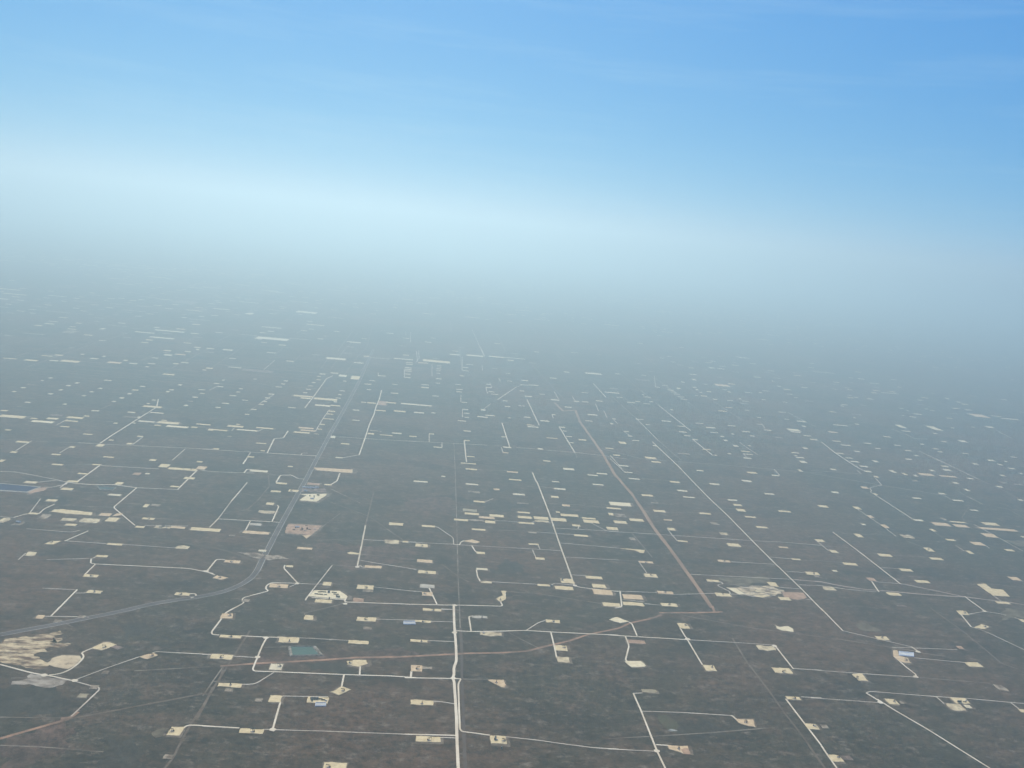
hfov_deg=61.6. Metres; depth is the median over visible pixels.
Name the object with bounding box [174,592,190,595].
well pad
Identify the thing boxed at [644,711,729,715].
dirt road
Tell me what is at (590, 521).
well pad
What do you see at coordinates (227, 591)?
highway shoulder strip
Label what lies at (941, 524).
well pad
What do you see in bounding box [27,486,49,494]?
well pad
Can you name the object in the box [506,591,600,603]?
faint dirt path
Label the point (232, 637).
well pad
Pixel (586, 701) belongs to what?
ground
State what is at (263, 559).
highway
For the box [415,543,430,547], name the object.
well pad
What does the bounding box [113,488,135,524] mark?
caliche road
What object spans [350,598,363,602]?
well pad
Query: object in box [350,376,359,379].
well pad
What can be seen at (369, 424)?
caliche road
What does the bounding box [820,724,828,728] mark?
well pad
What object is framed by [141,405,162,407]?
well pad
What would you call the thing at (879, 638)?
well pad
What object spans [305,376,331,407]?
caliche road
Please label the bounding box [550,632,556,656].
caliche road
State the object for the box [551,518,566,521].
well pad
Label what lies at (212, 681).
faint dirt path
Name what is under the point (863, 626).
green flat ground
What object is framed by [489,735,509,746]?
well pad
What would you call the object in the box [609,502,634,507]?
well pad
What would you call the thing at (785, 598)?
well pad
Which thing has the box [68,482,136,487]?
caliche road
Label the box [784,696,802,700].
well pad
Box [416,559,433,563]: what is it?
well pad
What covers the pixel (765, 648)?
well pad
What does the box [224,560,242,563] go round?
well pad
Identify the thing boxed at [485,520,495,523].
well pad
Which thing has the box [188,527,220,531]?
well pad
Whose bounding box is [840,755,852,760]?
well pad
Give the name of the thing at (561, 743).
dirt road
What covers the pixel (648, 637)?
caliche road
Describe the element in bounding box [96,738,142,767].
dark scrub ground
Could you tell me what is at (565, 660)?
well pad
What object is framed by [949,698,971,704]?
well pad
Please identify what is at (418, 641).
well pad
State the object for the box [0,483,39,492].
reservoir
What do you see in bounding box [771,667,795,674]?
well pad
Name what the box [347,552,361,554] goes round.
well pad
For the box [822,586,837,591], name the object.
well pad
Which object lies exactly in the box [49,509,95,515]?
well pad
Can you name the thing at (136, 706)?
old dirt path
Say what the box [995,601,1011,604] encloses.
well pad
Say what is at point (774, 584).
well pad
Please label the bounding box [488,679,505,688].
well pad
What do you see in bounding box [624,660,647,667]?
well pad
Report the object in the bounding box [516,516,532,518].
well pad
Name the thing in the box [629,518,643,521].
well pad
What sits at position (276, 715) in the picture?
caliche road
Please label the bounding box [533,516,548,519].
well pad
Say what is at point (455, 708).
caliche road
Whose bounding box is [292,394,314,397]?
well pad
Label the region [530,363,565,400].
pipeline clearing path
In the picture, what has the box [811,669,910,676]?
dirt road
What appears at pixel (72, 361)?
well pad
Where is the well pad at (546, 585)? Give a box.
[537,584,550,586]
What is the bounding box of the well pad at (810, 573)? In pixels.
[804,571,820,575]
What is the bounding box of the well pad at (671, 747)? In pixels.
[667,745,693,754]
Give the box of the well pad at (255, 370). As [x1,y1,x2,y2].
[242,369,273,372]
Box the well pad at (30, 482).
[22,481,37,483]
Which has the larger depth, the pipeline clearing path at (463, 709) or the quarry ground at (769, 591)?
the quarry ground at (769, 591)
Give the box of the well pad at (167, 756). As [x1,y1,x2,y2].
[163,754,172,758]
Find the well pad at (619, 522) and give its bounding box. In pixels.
[613,520,626,523]
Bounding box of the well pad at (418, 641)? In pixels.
[410,639,430,642]
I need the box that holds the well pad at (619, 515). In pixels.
[613,513,625,516]
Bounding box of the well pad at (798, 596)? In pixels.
[780,591,806,600]
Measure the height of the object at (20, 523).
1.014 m
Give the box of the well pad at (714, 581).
[706,579,722,582]
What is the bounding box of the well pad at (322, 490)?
[301,488,326,492]
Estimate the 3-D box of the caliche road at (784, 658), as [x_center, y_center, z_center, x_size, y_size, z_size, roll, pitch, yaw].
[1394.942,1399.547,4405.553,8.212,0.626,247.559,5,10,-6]
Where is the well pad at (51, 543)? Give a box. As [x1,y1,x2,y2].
[43,541,60,544]
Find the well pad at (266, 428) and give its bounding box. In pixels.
[256,427,275,429]
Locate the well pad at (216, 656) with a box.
[207,653,234,660]
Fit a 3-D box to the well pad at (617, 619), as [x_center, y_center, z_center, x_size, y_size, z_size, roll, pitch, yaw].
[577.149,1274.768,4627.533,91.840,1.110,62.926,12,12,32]
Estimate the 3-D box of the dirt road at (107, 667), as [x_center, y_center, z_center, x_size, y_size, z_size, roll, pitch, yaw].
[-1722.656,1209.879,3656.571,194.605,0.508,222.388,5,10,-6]
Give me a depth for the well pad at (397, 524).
5735.63 m
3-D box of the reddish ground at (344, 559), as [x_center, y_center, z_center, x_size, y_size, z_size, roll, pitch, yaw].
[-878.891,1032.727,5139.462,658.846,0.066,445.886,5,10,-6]
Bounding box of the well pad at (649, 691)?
[641,689,658,693]
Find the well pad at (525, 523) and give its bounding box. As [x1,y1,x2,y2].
[516,522,535,524]
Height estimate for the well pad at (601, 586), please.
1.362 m
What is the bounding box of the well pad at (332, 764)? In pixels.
[322,761,348,767]
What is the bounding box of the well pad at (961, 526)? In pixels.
[952,524,972,528]
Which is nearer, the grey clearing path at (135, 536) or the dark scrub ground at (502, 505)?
the grey clearing path at (135, 536)
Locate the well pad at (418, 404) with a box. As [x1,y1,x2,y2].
[401,403,433,406]
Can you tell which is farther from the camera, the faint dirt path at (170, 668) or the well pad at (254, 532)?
the well pad at (254, 532)
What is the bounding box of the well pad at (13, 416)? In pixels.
[0,414,30,418]
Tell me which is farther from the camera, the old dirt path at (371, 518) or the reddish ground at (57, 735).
the old dirt path at (371, 518)
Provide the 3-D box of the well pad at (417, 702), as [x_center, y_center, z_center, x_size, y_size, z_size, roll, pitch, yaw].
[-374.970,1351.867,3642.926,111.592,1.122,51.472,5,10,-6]
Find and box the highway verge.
[0,349,374,634]
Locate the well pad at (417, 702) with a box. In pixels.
[411,699,436,705]
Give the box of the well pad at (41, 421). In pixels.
[28,420,54,423]
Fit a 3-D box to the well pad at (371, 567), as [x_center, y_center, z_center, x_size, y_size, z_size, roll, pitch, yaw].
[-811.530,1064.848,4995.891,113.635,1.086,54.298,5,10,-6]
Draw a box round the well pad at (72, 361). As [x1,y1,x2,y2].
[59,360,80,362]
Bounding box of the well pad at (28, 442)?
[15,441,30,443]
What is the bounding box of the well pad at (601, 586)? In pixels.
[592,583,609,588]
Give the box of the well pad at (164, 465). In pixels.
[158,464,170,467]
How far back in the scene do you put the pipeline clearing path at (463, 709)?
3653.88 m
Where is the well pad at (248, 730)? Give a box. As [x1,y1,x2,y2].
[239,728,266,734]
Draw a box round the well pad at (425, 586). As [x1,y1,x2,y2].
[418,584,434,588]
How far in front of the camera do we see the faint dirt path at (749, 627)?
4710.49 m
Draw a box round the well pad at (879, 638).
[874,636,890,640]
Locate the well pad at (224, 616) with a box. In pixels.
[220,613,235,619]
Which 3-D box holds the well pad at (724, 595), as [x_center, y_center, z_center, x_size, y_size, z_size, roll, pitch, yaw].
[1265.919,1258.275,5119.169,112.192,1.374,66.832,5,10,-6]
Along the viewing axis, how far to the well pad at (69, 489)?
5753.00 m
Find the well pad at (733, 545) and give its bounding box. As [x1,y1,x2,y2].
[726,543,740,547]
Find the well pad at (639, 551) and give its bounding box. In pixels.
[619,548,644,552]
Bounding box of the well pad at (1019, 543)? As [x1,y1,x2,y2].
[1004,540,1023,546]
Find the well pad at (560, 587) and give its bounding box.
[553,585,573,590]
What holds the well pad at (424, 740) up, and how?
on the ground at (586, 701)
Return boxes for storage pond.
[97,486,115,490]
[288,646,322,656]
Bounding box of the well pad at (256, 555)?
[237,552,264,558]
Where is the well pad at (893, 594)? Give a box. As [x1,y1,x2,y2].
[886,592,901,595]
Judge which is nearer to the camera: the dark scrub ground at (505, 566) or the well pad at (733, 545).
the dark scrub ground at (505, 566)
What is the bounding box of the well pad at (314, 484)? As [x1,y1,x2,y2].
[306,482,321,485]
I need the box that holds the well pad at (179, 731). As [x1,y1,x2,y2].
[166,726,185,737]
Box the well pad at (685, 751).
[681,748,689,754]
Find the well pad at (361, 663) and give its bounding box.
[347,660,372,668]
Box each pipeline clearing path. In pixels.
[459,628,466,767]
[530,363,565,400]
[554,403,711,607]
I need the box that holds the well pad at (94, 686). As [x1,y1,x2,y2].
[89,685,98,688]
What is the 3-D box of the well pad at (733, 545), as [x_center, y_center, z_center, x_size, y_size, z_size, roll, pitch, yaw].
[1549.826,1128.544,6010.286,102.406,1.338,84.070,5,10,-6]
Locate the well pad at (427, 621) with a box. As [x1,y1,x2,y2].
[415,619,432,622]
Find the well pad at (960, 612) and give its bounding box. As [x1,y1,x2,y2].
[957,610,968,614]
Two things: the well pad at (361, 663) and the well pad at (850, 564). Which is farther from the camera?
the well pad at (850, 564)
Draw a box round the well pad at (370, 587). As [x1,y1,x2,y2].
[357,585,373,589]
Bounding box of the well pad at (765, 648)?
[756,645,775,650]
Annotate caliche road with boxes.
[0,664,70,680]
[50,648,92,674]
[51,589,77,615]
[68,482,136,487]
[100,399,158,442]
[100,564,212,573]
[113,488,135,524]
[202,725,238,727]
[211,608,232,634]
[225,582,294,612]
[252,637,405,676]
[272,702,280,727]
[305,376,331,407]
[344,596,398,603]
[357,525,365,565]
[359,390,381,454]
[405,602,502,605]
[405,677,460,678]
[405,734,454,735]
[452,606,459,767]
[456,630,611,634]
[458,679,489,735]
[532,472,548,511]
[548,512,574,584]
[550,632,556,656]
[612,635,685,639]
[625,636,628,660]
[633,693,665,767]
[681,469,822,610]
[687,640,702,664]
[776,647,793,668]
[785,699,821,744]
[820,745,836,767]
[821,608,842,630]
[833,532,900,583]
[878,699,989,767]
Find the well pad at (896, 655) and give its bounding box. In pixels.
[891,648,913,664]
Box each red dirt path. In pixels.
[0,719,68,739]
[61,712,79,718]
[220,614,661,666]
[659,611,721,612]
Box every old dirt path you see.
[70,693,204,718]
[164,630,250,767]
[195,667,223,719]
[223,475,269,513]
[331,502,402,539]
[345,325,372,373]
[365,492,373,524]
[442,564,468,581]
[732,638,825,767]
[931,608,1017,668]
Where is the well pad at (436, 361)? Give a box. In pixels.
[422,359,450,363]
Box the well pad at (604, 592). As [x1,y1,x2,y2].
[592,589,615,595]
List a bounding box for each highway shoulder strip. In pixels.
[2,351,373,635]
[2,353,370,632]
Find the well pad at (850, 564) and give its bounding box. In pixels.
[842,562,857,565]
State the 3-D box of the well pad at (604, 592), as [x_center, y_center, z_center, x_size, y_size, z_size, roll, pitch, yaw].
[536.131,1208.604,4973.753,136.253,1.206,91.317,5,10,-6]
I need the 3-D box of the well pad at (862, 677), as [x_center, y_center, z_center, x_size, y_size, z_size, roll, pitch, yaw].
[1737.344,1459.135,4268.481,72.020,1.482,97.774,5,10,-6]
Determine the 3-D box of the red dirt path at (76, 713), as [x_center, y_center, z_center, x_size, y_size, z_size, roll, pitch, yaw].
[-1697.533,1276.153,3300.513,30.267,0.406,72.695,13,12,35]
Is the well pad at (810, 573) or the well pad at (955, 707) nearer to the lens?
the well pad at (955, 707)
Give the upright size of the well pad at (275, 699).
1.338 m
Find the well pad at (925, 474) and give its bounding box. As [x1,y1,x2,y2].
[919,473,936,476]
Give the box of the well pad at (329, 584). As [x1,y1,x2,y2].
[322,582,332,586]
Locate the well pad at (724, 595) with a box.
[714,592,734,597]
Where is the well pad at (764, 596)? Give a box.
[753,595,771,598]
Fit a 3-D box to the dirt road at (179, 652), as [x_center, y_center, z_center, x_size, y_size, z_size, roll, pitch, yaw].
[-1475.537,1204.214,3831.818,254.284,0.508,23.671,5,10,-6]
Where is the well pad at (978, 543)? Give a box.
[970,542,985,545]
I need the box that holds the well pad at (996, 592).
[977,584,1009,596]
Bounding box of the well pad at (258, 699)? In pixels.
[254,698,262,701]
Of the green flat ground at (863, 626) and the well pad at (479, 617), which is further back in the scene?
the green flat ground at (863, 626)
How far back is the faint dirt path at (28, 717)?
3264.81 m
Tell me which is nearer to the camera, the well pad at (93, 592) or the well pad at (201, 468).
the well pad at (93, 592)
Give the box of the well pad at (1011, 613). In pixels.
[999,608,1023,622]
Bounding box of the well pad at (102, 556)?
[94,555,107,557]
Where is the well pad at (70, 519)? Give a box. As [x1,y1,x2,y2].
[60,518,78,521]
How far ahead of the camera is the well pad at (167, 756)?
3119.41 m
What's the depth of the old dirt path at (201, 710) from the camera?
3539.45 m
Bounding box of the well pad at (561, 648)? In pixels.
[554,645,570,651]
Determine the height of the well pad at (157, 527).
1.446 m
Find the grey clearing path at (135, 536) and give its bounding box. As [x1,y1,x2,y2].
[0,517,256,562]
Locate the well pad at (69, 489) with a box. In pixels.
[59,488,73,490]
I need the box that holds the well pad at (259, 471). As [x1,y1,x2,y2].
[248,469,269,472]
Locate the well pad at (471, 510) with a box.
[463,508,476,511]
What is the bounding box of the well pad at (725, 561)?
[718,560,733,562]
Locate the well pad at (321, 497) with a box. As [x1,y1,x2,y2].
[300,493,331,502]
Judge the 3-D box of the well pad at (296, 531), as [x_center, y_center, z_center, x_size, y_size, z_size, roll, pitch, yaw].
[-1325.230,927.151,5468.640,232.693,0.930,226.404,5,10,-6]
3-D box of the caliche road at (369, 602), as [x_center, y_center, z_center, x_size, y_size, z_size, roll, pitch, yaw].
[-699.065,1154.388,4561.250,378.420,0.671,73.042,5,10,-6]
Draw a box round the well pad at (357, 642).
[348,640,368,644]
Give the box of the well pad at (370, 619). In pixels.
[356,617,379,622]
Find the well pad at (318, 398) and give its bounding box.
[313,397,337,400]
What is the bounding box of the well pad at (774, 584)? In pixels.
[767,582,778,586]
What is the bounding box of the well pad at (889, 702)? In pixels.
[883,698,899,705]
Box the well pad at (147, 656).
[139,653,156,658]
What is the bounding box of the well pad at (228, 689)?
[224,688,232,691]
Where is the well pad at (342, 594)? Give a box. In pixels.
[308,590,351,599]
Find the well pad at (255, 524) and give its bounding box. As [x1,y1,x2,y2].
[249,523,262,525]
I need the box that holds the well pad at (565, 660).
[556,656,572,663]
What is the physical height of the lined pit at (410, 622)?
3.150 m
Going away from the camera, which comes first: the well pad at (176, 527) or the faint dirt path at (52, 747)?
the faint dirt path at (52, 747)
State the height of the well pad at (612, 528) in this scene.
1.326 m
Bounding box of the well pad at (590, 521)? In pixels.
[582,519,599,523]
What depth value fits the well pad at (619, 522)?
6250.37 m
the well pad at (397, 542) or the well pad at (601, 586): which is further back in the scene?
the well pad at (397, 542)
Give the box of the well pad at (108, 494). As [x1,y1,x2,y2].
[106,493,122,496]
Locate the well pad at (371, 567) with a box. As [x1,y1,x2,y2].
[363,565,381,568]
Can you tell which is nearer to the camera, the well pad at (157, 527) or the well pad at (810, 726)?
the well pad at (810, 726)
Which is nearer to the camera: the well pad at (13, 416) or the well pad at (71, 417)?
the well pad at (13, 416)
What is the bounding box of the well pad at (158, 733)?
[151,728,165,737]
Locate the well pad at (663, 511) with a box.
[653,510,667,512]
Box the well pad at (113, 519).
[104,517,120,522]
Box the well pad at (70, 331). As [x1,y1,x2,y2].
[62,330,78,332]
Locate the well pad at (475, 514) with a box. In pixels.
[464,512,479,515]
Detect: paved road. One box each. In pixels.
[604,449,817,472]
[812,473,951,499]
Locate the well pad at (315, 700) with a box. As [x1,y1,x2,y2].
[307,696,328,703]
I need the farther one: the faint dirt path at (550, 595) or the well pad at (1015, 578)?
the well pad at (1015, 578)
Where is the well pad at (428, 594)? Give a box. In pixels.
[422,592,432,595]
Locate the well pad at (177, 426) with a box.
[165,425,188,428]
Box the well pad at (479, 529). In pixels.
[471,528,486,530]
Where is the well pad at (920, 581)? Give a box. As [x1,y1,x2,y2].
[915,580,929,582]
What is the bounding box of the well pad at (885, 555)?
[877,553,892,556]
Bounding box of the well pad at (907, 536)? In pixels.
[899,534,914,538]
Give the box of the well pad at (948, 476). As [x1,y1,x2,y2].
[939,475,957,477]
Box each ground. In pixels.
[0,187,1023,767]
[0,631,69,668]
[0,684,62,716]
[0,719,75,767]
[11,674,66,687]
[48,655,81,668]
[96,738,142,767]
[98,468,130,479]
[117,622,159,636]
[255,647,419,665]
[304,662,357,675]
[311,543,419,570]
[403,497,455,516]
[479,500,516,511]
[485,308,682,336]
[490,559,524,574]
[500,418,513,421]
[658,715,678,729]
[676,717,727,739]
[718,576,769,585]
[737,585,783,595]
[856,622,881,631]
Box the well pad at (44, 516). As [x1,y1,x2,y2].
[37,514,50,518]
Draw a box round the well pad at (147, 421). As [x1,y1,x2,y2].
[137,420,155,422]
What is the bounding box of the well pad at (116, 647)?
[110,645,123,649]
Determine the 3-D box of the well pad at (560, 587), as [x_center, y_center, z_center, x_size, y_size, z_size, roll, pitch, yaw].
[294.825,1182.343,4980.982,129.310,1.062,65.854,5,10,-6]
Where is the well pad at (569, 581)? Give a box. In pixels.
[560,578,575,584]
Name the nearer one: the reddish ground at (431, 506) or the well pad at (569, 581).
the well pad at (569, 581)
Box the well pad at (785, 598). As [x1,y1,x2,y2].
[778,597,792,600]
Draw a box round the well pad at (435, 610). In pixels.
[423,608,444,612]
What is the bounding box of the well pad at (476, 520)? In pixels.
[468,519,484,521]
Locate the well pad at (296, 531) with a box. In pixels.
[285,523,323,535]
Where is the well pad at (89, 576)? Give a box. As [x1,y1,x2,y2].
[83,574,100,577]
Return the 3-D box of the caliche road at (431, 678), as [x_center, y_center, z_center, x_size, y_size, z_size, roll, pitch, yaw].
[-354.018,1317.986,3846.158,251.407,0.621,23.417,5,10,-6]
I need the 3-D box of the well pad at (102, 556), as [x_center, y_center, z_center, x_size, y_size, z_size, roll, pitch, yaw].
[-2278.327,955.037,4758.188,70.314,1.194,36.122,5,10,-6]
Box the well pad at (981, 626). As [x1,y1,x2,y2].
[974,624,990,629]
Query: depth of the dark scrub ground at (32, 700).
3370.94 m
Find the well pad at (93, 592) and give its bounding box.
[84,589,103,593]
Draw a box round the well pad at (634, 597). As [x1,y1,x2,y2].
[622,594,647,600]
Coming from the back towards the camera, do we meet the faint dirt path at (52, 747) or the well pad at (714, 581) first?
the well pad at (714, 581)
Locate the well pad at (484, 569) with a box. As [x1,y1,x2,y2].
[476,568,489,570]
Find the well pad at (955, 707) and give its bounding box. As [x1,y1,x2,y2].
[943,703,967,711]
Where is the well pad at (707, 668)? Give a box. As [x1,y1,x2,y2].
[701,664,716,671]
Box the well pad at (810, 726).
[805,723,821,729]
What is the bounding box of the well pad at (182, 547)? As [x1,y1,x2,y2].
[175,545,189,548]
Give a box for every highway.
[0,349,372,633]
[0,350,373,635]
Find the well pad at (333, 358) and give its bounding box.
[324,357,346,360]
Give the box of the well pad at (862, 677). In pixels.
[852,673,870,682]
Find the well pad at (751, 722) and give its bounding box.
[736,718,756,727]
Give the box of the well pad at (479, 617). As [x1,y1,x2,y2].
[472,615,487,618]
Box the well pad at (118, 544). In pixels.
[106,543,125,545]
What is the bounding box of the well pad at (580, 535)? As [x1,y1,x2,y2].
[574,534,590,536]
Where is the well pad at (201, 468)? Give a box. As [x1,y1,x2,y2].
[196,466,207,469]
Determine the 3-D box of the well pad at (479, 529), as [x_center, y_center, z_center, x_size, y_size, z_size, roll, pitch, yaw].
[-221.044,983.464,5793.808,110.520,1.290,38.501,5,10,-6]
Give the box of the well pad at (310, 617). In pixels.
[304,615,316,620]
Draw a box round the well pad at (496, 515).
[488,514,504,517]
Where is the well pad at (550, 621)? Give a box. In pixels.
[545,619,559,622]
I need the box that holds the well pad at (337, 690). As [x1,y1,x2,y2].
[329,686,350,694]
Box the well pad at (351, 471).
[313,467,357,473]
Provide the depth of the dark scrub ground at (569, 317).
21243.97 m
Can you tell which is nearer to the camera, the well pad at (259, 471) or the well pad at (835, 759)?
the well pad at (835, 759)
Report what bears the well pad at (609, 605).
on the ground at (586, 701)
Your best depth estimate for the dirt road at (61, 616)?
4051.84 m
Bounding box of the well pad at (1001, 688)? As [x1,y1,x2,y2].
[993,684,1009,691]
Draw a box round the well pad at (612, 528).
[606,527,617,529]
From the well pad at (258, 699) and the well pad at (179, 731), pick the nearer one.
the well pad at (179, 731)
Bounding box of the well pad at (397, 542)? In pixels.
[384,539,400,544]
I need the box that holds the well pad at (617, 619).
[609,617,628,622]
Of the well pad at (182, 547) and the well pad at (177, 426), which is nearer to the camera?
the well pad at (182, 547)
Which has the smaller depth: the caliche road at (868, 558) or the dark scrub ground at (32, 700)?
the dark scrub ground at (32, 700)
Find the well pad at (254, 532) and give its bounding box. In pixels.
[239,530,270,534]
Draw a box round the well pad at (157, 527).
[153,526,170,528]
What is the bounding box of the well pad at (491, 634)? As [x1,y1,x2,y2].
[479,632,503,636]
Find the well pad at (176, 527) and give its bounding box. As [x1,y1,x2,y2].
[170,526,185,528]
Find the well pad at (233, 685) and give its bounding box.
[217,682,244,687]
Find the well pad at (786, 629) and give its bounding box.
[773,624,794,632]
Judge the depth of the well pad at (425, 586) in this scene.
4808.50 m
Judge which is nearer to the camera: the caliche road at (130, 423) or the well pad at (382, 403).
the caliche road at (130, 423)
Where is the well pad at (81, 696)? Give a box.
[76,693,88,698]
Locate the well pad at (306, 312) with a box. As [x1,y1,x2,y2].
[295,311,316,313]
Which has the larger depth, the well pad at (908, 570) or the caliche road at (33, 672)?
the well pad at (908, 570)
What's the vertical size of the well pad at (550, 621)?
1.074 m
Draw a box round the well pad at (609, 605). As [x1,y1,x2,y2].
[600,602,622,607]
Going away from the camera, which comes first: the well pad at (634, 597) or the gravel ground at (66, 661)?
the gravel ground at (66, 661)
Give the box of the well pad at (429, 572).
[418,570,437,574]
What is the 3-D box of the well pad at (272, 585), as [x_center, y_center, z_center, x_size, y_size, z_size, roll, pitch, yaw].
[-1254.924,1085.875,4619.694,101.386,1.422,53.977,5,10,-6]
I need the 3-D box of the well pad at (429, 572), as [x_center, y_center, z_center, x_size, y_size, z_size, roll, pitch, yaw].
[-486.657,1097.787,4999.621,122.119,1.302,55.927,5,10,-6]
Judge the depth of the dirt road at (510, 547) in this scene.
5526.30 m
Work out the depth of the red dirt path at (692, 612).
4828.12 m
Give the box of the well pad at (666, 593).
[655,591,673,594]
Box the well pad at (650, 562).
[638,560,653,563]
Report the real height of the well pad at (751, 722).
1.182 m
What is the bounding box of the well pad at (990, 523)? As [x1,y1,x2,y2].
[978,521,999,525]
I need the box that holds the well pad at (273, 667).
[267,663,284,670]
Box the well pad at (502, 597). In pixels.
[495,595,505,602]
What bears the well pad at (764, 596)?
on the ground at (586, 701)
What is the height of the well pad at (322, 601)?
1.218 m
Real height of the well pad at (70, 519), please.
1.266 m
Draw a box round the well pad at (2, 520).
[0,518,9,522]
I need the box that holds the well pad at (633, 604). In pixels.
[623,602,644,605]
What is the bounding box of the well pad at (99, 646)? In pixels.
[89,641,116,650]
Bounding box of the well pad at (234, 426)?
[226,425,243,427]
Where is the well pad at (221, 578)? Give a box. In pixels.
[213,575,228,579]
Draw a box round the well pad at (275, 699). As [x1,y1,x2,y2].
[268,695,284,703]
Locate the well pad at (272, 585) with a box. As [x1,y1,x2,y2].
[269,583,287,588]
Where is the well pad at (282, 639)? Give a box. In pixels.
[275,636,298,643]
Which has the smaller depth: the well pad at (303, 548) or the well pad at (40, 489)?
the well pad at (303, 548)
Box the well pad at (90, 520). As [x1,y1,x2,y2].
[75,518,101,523]
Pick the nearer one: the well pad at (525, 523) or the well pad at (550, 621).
the well pad at (550, 621)
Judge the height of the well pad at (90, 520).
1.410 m
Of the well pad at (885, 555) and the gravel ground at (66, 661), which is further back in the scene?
the well pad at (885, 555)
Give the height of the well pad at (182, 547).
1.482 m
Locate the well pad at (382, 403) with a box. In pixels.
[377,401,387,405]
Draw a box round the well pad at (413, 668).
[411,665,422,671]
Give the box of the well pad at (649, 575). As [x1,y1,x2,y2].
[642,573,657,577]
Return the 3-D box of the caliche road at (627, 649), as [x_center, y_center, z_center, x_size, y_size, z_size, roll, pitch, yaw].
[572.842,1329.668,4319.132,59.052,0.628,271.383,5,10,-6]
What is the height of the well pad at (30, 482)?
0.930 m
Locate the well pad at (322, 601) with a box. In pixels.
[314,599,333,603]
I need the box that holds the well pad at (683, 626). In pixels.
[677,623,692,628]
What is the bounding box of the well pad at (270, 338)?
[254,336,291,340]
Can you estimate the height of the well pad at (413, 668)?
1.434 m
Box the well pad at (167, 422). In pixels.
[156,421,181,424]
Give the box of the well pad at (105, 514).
[97,513,111,516]
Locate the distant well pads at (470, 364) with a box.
[0,242,1023,621]
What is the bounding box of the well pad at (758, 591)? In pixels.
[753,589,765,592]
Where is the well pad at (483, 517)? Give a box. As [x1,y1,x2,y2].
[478,516,494,518]
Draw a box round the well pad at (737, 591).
[726,587,746,595]
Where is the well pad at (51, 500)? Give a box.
[43,499,56,502]
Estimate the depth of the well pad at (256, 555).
4989.47 m
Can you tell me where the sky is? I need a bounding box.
[0,0,1023,292]
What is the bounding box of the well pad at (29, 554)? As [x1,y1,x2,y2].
[24,552,36,556]
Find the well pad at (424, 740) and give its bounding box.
[415,736,443,744]
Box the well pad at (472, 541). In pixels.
[463,540,479,543]
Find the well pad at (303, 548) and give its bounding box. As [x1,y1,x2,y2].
[297,547,311,549]
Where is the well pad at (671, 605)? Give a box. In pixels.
[661,603,680,606]
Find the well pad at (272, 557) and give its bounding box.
[265,555,288,560]
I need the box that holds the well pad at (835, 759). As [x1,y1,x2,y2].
[828,755,845,763]
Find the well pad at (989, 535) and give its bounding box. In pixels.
[980,533,998,537]
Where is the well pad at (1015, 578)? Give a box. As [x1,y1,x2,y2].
[1006,576,1023,581]
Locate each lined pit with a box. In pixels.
[315,702,325,705]
[403,621,415,624]
[899,651,913,656]
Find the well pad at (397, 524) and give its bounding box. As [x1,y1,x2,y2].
[389,522,402,525]
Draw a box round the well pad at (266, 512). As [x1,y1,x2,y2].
[257,510,278,514]
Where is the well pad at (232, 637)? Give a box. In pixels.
[219,635,242,638]
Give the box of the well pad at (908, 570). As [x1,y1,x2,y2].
[898,568,912,571]
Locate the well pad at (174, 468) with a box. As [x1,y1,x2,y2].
[168,467,199,471]
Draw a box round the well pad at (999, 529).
[974,527,1019,531]
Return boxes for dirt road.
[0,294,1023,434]
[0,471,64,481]
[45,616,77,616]
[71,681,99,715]
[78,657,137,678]
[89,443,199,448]
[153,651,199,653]
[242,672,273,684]
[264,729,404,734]
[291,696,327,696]
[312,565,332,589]
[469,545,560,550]
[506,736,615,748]
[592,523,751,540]
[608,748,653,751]
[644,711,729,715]
[692,574,779,578]
[697,640,768,644]
[792,579,961,596]
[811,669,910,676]
[811,697,877,702]
[866,691,1023,703]
[896,647,956,649]
[905,584,1023,604]
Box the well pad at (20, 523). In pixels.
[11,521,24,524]
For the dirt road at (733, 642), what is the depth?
4510.01 m
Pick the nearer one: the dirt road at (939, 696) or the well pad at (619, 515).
the dirt road at (939, 696)
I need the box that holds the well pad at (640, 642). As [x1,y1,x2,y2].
[624,639,646,644]
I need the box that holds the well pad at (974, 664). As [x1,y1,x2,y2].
[964,662,984,667]
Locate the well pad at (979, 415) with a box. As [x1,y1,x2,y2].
[966,413,989,417]
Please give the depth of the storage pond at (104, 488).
5847.73 m
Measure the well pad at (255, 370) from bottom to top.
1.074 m
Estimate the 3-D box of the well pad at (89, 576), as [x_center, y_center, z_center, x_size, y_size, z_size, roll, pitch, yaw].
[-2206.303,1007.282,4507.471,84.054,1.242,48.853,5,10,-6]
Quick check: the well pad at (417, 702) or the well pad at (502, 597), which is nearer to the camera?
the well pad at (417, 702)
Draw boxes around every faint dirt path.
[0,717,57,717]
[0,745,103,751]
[134,666,208,670]
[202,668,221,695]
[314,548,414,559]
[454,449,460,627]
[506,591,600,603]
[608,727,774,738]
[682,615,819,636]
[834,638,913,650]
[918,677,992,685]
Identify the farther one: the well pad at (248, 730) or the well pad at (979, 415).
the well pad at (979, 415)
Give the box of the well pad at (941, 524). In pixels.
[930,522,952,526]
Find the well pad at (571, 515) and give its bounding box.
[560,514,578,516]
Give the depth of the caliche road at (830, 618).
4953.56 m
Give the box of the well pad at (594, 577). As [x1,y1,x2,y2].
[584,576,602,579]
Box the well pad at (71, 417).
[64,416,84,418]
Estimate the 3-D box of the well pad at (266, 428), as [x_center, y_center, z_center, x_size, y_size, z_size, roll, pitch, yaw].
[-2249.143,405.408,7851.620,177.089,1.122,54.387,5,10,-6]
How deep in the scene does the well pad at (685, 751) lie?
3482.81 m

